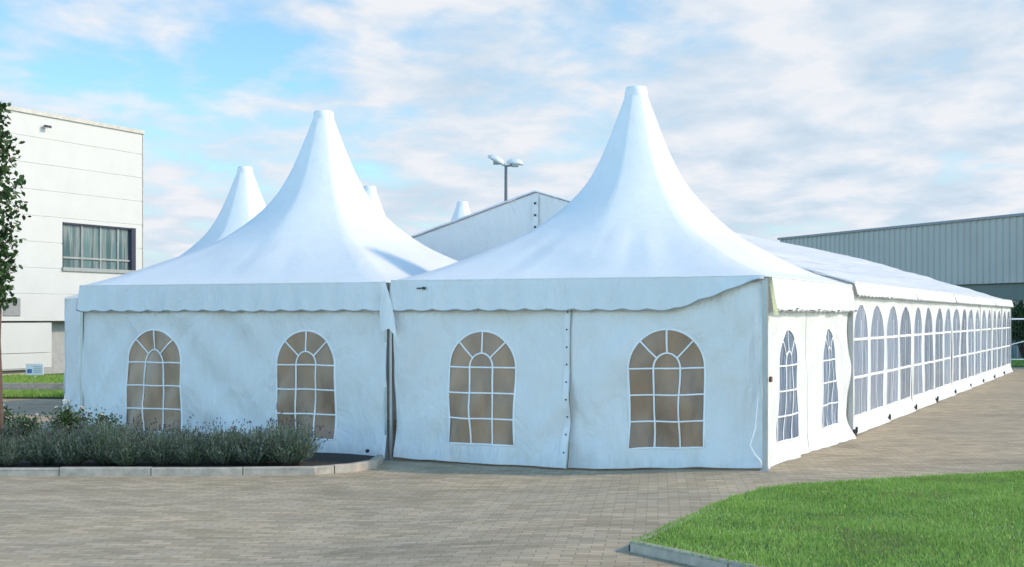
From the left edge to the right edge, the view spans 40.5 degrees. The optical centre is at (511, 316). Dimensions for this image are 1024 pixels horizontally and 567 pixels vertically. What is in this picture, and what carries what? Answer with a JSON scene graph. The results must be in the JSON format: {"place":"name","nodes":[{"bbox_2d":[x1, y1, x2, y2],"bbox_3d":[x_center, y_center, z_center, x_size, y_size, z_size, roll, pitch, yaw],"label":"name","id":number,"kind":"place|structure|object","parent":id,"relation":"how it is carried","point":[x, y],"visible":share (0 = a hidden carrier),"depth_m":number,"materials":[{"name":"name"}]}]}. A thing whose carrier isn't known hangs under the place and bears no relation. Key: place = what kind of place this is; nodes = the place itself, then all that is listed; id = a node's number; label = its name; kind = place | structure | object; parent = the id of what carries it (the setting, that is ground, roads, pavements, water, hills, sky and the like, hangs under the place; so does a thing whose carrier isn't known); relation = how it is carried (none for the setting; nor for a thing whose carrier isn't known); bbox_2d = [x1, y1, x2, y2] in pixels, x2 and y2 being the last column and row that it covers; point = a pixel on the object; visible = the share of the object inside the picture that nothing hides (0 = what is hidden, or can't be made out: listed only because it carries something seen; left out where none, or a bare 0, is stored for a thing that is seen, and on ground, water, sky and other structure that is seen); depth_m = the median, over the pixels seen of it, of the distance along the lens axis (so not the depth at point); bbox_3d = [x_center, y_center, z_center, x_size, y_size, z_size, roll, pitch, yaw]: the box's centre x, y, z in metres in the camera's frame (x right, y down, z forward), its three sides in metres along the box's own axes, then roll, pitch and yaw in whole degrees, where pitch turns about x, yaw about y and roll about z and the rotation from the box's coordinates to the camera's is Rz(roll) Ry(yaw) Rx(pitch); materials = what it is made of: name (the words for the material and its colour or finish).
{"place":"outdoors","nodes":[
{"label":"outdoors","id":0,"kind":"place"},
{"bbox_2d":[2,374,63,382],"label":"verge grass","id":1,"kind":"structure","parent":0,"point":[25,378],"depth_m":41.01,"materials":[{"name":"green plant"}]},
{"bbox_2d":[3,388,63,396],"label":"grass","id":2,"kind":"structure","parent":0,"point":[34,393],"depth_m":33.23,"materials":[{"name":"green plant"}]},
{"bbox_2d":[3,388,63,391],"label":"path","id":3,"kind":"structure","parent":0,"point":[33,388],"depth_m":37.01,"materials":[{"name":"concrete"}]},
{"bbox_2d":[0,367,1023,566],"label":"paving","id":4,"kind":"structure","parent":0,"point":[401,512],"depth_m":14.04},
{"bbox_2d":[2,383,63,387],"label":"road kerb","id":5,"kind":"structure","parent":4,"relation":"on","point":[32,385],"depth_m":37.34,"materials":[{"name":"concrete"}]},
{"bbox_2d":[62,166,265,411],"bbox_3d":[-5.722,-0.641,29.377,5.294,5.102,5.292,0,0,25],"label":"pagoda tent","id":6,"kind":"object","parent":4,"relation":"on","point":[244,203],"visible":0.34,"depth_m":28.78,"materials":[{"name":"fabric"}]},
{"bbox_2d":[0,455,383,475],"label":"bed kerb","id":7,"kind":"structure","parent":4,"relation":"on","point":[376,461],"depth_m":16.75,"materials":[{"name":"concrete"}]},
{"bbox_2d":[14,431,373,469],"bbox_3d":[-6.850,1.850,19.710,10.300,0.001,6.180,0,0,0],"label":"planting bed","id":8,"kind":"object","parent":4,"relation":"on","point":[317,459],"visible":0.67,"depth_m":17.62,"materials":[{"name":"soil"}]},
{"bbox_2d":[3,404,22,429],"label":"rose bush","id":9,"kind":"object","parent":8,"relation":"on","point":[6,414],"visible":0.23,"depth_m":18.96,"materials":[{"name":"green plant"}]},
{"bbox_2d":[0,102,30,433],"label":"young tree","id":10,"kind":"object","parent":8,"relation":"on","point":[5,193],"visible":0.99,"depth_m":18.29,"materials":[{"name":"green plant"}]},
{"bbox_2d":[0,428,35,466],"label":"lavender shrub","id":11,"kind":"object","parent":8,"relation":"on","point":[9,457],"visible":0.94,"depth_m":17.05,"materials":[{"name":"green plant"}]},
{"bbox_2d":[0,407,36,444],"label":"lavender shrub","id":12,"kind":"object","parent":8,"relation":"on","point":[8,433],"visible":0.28,"depth_m":18.22,"materials":[{"name":"green plant"}]},
{"bbox_2d":[5,411,44,441],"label":"rose bush","id":13,"kind":"object","parent":8,"relation":"on","point":[27,420],"visible":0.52,"depth_m":18.56,"materials":[{"name":"green plant"}]},
{"bbox_2d":[5,423,67,465],"bbox_3d":[-5.879,1.590,17.285,0.831,0.530,0.816,0,0,-34],"label":"lavender shrub","id":14,"kind":"object","parent":8,"relation":"on","point":[37,456],"visible":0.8,"depth_m":17.16,"materials":[{"name":"green plant"}]},
{"bbox_2d":[14,415,79,444],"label":"lavender shrub","id":15,"kind":"object","parent":8,"relation":"on","point":[51,432],"visible":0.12,"depth_m":18.18,"materials":[{"name":"green plant"}]},
{"bbox_2d":[39,419,97,465],"bbox_3d":[-5.514,1.560,17.280,0.806,0.590,0.794,0,0,37],"label":"lavender shrub","id":16,"kind":"object","parent":8,"relation":"on","point":[65,454],"visible":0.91,"depth_m":17.12,"materials":[{"name":"green plant"}]},
{"bbox_2d":[44,399,95,434],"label":"rose bush","id":17,"kind":"object","parent":8,"relation":"on","point":[65,415],"visible":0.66,"depth_m":19.06,"materials":[{"name":"green plant"}]},
{"bbox_2d":[61,407,121,440],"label":"lavender shrub","id":18,"kind":"object","parent":8,"relation":"on","point":[87,429],"visible":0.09,"depth_m":18.23,"materials":[{"name":"green plant"}]},
{"bbox_2d":[85,409,129,433],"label":"rose bush","id":19,"kind":"object","parent":8,"relation":"on","point":[108,418],"visible":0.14,"depth_m":18.93,"materials":[{"name":"green plant"}]},
{"bbox_2d":[70,409,148,465],"bbox_3d":[-5.034,1.495,17.345,0.979,0.720,1.075,0,0,-9],"label":"lavender shrub","id":20,"kind":"object","parent":8,"relation":"on","point":[104,438],"visible":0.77,"depth_m":17.16,"materials":[{"name":"green plant"}]},
{"bbox_2d":[97,429,153,466],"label":"lavender shrub","id":21,"kind":"object","parent":8,"relation":"on","point":[131,456],"visible":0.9,"depth_m":17.04,"materials":[{"name":"green plant"}]},
{"bbox_2d":[119,414,168,446],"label":"lavender shrub","id":22,"kind":"object","parent":8,"relation":"on","point":[140,432],"visible":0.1,"depth_m":18.15,"materials":[{"name":"green plant"}]},
{"bbox_2d":[131,424,197,465],"bbox_3d":[-4.330,1.568,17.284,0.826,0.575,0.811,0,0,-4],"label":"lavender shrub","id":23,"kind":"object","parent":8,"relation":"on","point":[160,457],"visible":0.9,"depth_m":17.13,"materials":[{"name":"green plant"}]},
{"bbox_2d":[148,414,210,450],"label":"lavender shrub","id":24,"kind":"object","parent":8,"relation":"on","point":[184,432],"visible":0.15,"depth_m":17.97,"materials":[{"name":"green plant"}]},
{"bbox_2d":[162,426,218,465],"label":"lavender shrub","id":25,"kind":"object","parent":8,"relation":"on","point":[189,454],"visible":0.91,"depth_m":17.10,"materials":[{"name":"green plant"}]},
{"bbox_2d":[187,417,256,465],"bbox_3d":[-3.617,1.546,17.315,0.923,0.619,0.840,0,0,19],"label":"lavender shrub","id":26,"kind":"object","parent":8,"relation":"on","point":[219,456],"visible":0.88,"depth_m":17.16,"materials":[{"name":"green plant"}]},
{"bbox_2d":[200,418,247,448],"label":"lavender shrub","id":27,"kind":"object","parent":8,"relation":"on","point":[222,432],"visible":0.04,"depth_m":17.94,"materials":[{"name":"green plant"}]},
{"bbox_2d":[219,418,281,465],"bbox_3d":[-3.212,1.559,17.308,0.842,0.592,0.819,0,0,-38],"label":"lavender shrub","id":28,"kind":"object","parent":8,"relation":"on","point":[253,457],"visible":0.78,"depth_m":17.15,"materials":[{"name":"green plant"}]},
{"bbox_2d":[241,413,295,460],"bbox_3d":[-3.097,1.545,17.866,0.840,0.620,0.922,0,0,-20],"label":"lavender shrub","id":29,"kind":"object","parent":8,"relation":"on","point":[279,427],"visible":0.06,"depth_m":17.91,"materials":[{"name":"green plant"}]},
{"bbox_2d":[251,411,329,465],"bbox_3d":[-2.746,1.506,17.259,0.982,0.699,0.965,0,0,-3],"label":"lavender shrub","id":30,"kind":"object","parent":8,"relation":"on","point":[294,451],"visible":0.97,"depth_m":17.09,"materials":[{"name":"green plant"}]},
{"bbox_2d":[76,110,457,459],"bbox_3d":[-2.984,-0.676,21.920,5.596,5.192,5.353,0,0,25],"label":"pagoda tent","id":31,"kind":"object","parent":4,"relation":"on","point":[277,305],"visible":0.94,"depth_m":19.89,"materials":[{"name":"fabric"}]},
{"bbox_2d":[124,329,182,432],"bbox_3d":[-5.213,0.932,20.179,1.040,1.511,0.107,0,0,25],"label":"window","id":32,"kind":"structure","parent":31,"relation":"in","point":[154,360],"depth_m":20.17,"materials":[{"name":"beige plastic"}]},
{"bbox_2d":[275,330,336,440],"bbox_3d":[-2.845,0.937,19.098,0.993,1.514,0.097,0,0,25],"label":"window","id":33,"kind":"structure","parent":31,"relation":"in","point":[305,360],"depth_m":19.10,"materials":[{"name":"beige plastic"}]},
{"bbox_2d":[363,186,385,215],"bbox_3d":[-3.528,-0.641,33.770,5.279,5.102,5.303,0,0,25],"label":"pagoda tent","id":34,"kind":"object","parent":4,"relation":"on","point":[370,191],"visible":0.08,"depth_m":33.64,"materials":[{"name":"fabric"}]},
{"bbox_2d":[451,201,470,221],"bbox_3d":[-1.420,-0.641,38.309,5.298,5.102,5.421,0,0,25],"label":"pagoda tent","id":35,"kind":"object","parent":4,"relation":"on","point":[462,209],"visible":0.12,"depth_m":38.13,"materials":[{"name":"fabric"}]},
{"bbox_2d":[488,155,523,200],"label":"street lamp","id":36,"kind":"object","parent":4,"relation":"on","point":[512,162],"visible":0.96,"depth_m":49.90,"materials":[{"name":"metal"}]},
{"bbox_2d":[388,85,856,470],"bbox_3d":[1.800,-0.686,19.753,5.284,5.212,5.446,0,0,25],"label":"pagoda tent","id":37,"kind":"object","parent":4,"relation":"on","point":[634,302],"visible":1,"depth_m":17.73,"materials":[{"name":"fabric"}]},
{"bbox_2d":[447,330,516,446],"bbox_3d":[-0.395,0.920,17.978,0.988,1.495,0.119,0,0,25],"label":"window","id":38,"kind":"structure","parent":37,"relation":"in","point":[482,369],"depth_m":17.98,"materials":[{"name":"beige plastic"}]},
{"bbox_2d":[627,328,705,448],"bbox_3d":[1.891,0.886,16.954,0.984,1.492,0.125,0,0,22],"label":"window","id":39,"kind":"structure","parent":37,"relation":"in","point":[666,368],"depth_m":16.96,"materials":[{"name":"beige plastic"}]},
{"bbox_2d":[776,328,798,442],"bbox_3d":[3.503,0.863,17.587,0.058,1.432,1.007,0,0,26],"label":"window","id":40,"kind":"structure","parent":37,"relation":"in","point":[787,429],"depth_m":17.57,"materials":[{"name":"clear plastic"}]},
{"bbox_2d":[822,327,838,428],"bbox_3d":[4.543,0.861,19.855,0.075,1.433,0.991,0,0,25],"label":"window","id":41,"kind":"structure","parent":37,"relation":"in","point":[830,409],"depth_m":19.87,"materials":[{"name":"clear plastic"}]},
{"bbox_2d":[629,505,716,550],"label":"lawn kerb","id":42,"kind":"structure","parent":4,"relation":"on","point":[652,534],"depth_m":11.22,"materials":[{"name":"concrete"}]},
{"bbox_2d":[630,540,763,566],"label":"lawn kerb","id":43,"kind":"structure","parent":4,"relation":"on","point":[682,557],"depth_m":10.27,"materials":[{"name":"concrete"}]},
{"bbox_2d":[388,190,1013,435],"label":"marquee hall","id":44,"kind":"structure","parent":4,"relation":"on","point":[922,332],"depth_m":26.07,"materials":[{"name":"fabric"}]},
{"bbox_2d":[853,303,868,416],"bbox_3d":[5.520,0.668,21.921,0.028,1.764,1.293,0,0,24],"label":"window","id":45,"kind":"structure","parent":44,"relation":"in","point":[860,339],"depth_m":21.91,"materials":[{"name":"clear plastic"}]},
{"bbox_2d":[870,304,884,410],"bbox_3d":[6.119,0.670,23.249,0.039,1.766,1.268,0,0,26],"label":"window","id":46,"kind":"structure","parent":44,"relation":"in","point":[877,339],"depth_m":23.26,"materials":[{"name":"clear plastic"}]},
{"bbox_2d":[886,305,898,405],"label":"window","id":47,"kind":"structure","parent":44,"relation":"in","point":[892,348],"depth_m":24.62,"materials":[{"name":"clear plastic"}]},
{"bbox_2d":[899,305,911,400],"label":"window","id":48,"kind":"structure","parent":44,"relation":"in","point":[905,337],"depth_m":26.01,"materials":[{"name":"clear plastic"}]},
{"bbox_2d":[913,306,922,396],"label":"window","id":49,"kind":"structure","parent":44,"relation":"in","point":[917,369],"depth_m":27.42,"materials":[{"name":"clear plastic"}]},
{"bbox_2d":[924,306,933,392],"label":"window","id":50,"kind":"structure","parent":44,"relation":"in","point":[928,328],"depth_m":28.71,"materials":[{"name":"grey plastic"}]},
{"bbox_2d":[935,307,942,388],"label":"window","id":51,"kind":"structure","parent":44,"relation":"in","point":[939,318],"depth_m":30.08,"materials":[{"name":"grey plastic"}]},
{"bbox_2d":[944,307,950,385],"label":"window","id":52,"kind":"structure","parent":44,"relation":"in","point":[947,326],"depth_m":31.41,"materials":[{"name":"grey plastic"}]},
{"bbox_2d":[953,308,959,382],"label":"window","id":53,"kind":"structure","parent":44,"relation":"in","point":[956,318],"depth_m":32.91,"materials":[{"name":"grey plastic"}]},
{"bbox_2d":[960,308,966,380],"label":"window","id":54,"kind":"structure","parent":44,"relation":"in","point":[963,348],"depth_m":34.17,"materials":[{"name":"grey plastic"}]},
{"bbox_2d":[968,309,973,377],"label":"window","id":55,"kind":"structure","parent":44,"relation":"in","point":[970,316],"depth_m":35.55,"materials":[{"name":"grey plastic"}]},
{"bbox_2d":[975,309,979,375],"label":"window","id":56,"kind":"structure","parent":44,"relation":"in","point":[977,319],"depth_m":36.89,"materials":[{"name":"clear plastic"}]},
{"bbox_2d":[981,309,986,373],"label":"window","id":57,"kind":"structure","parent":44,"relation":"in","point":[984,322],"depth_m":38.34,"materials":[{"name":"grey plastic"}]},
{"bbox_2d":[987,309,991,371],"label":"window","id":58,"kind":"structure","parent":44,"relation":"in","point":[989,368],"depth_m":39.63,"materials":[{"name":"clear plastic"}]},
{"bbox_2d":[992,310,996,369],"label":"window","id":59,"kind":"structure","parent":44,"relation":"in","point":[994,353],"depth_m":40.98,"materials":[{"name":"clear plastic"}]},
{"bbox_2d":[997,310,1001,367],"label":"window","id":60,"kind":"structure","parent":44,"relation":"in","point":[999,342],"depth_m":42.31,"materials":[{"name":"clear plastic"}]},
{"bbox_2d":[1002,310,1005,366],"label":"window","id":61,"kind":"structure","parent":44,"relation":"in","point":[1004,314],"depth_m":43.76,"materials":[{"name":"clear plastic"}]},
{"bbox_2d":[1006,310,1009,364],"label":"window","id":62,"kind":"structure","parent":44,"relation":"in","point":[1008,313],"depth_m":45.05,"materials":[{"name":"clear plastic"}]},
{"bbox_2d":[1011,299,1023,358],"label":"bush","id":63,"kind":"object","parent":4,"relation":"on","point":[1017,311],"visible":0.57,"depth_m":58.11,"materials":[{"name":"green plant"}]},
{"bbox_2d":[1011,318,1023,359],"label":"barrier fence","id":64,"kind":"object","parent":4,"relation":"on","point":[1018,319],"visible":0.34,"depth_m":49.56,"materials":[{"name":"metal"}]},
{"bbox_2d":[0,0,1023,267],"label":"sky","id":65,"kind":"structure","parent":0,"point":[783,118],"materials":[{"name":"blue"}]},
{"bbox_2d":[630,468,1023,566],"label":"lawn grass","id":66,"kind":"structure","parent":0,"point":[1001,506],"depth_m":11.62,"materials":[{"name":"green plant"}]},
{"bbox_2d":[1011,357,1023,365],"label":"lawn grass","id":67,"kind":"structure","parent":0,"point":[1017,362],"depth_m":53.12,"materials":[{"name":"green plant"}]},
{"label":"verge ground","id":68,"kind":"structure","parent":0,"visible":0},
{"bbox_2d":[26,364,43,377],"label":"notice sign","id":69,"kind":"object","parent":68,"relation":"on","point":[34,369],"visible":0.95,"depth_m":41.97,"materials":[{"name":"white plastic"}]},
{"bbox_3d":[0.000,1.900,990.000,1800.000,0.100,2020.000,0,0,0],"label":"ground","id":70,"kind":"structure","parent":0,"visible":0},
{"bbox_2d":[0,106,144,375],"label":"office building","id":71,"kind":"structure","parent":70,"relation":"on","point":[83,190],"depth_m":45.85,"materials":[{"name":"metal"}]},
{"bbox_2d":[62,222,136,273],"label":"window","id":72,"kind":"structure","parent":71,"relation":"in","point":[85,247],"depth_m":47.46,"materials":[{"name":"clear glass"}]},
{"bbox_2d":[777,213,1023,357],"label":"warehouse","id":73,"kind":"structure","parent":70,"relation":"on","point":[985,255],"depth_m":66.60,"materials":[{"name":"corrugated metal cladding"},{"name":"steel"}]}
]}

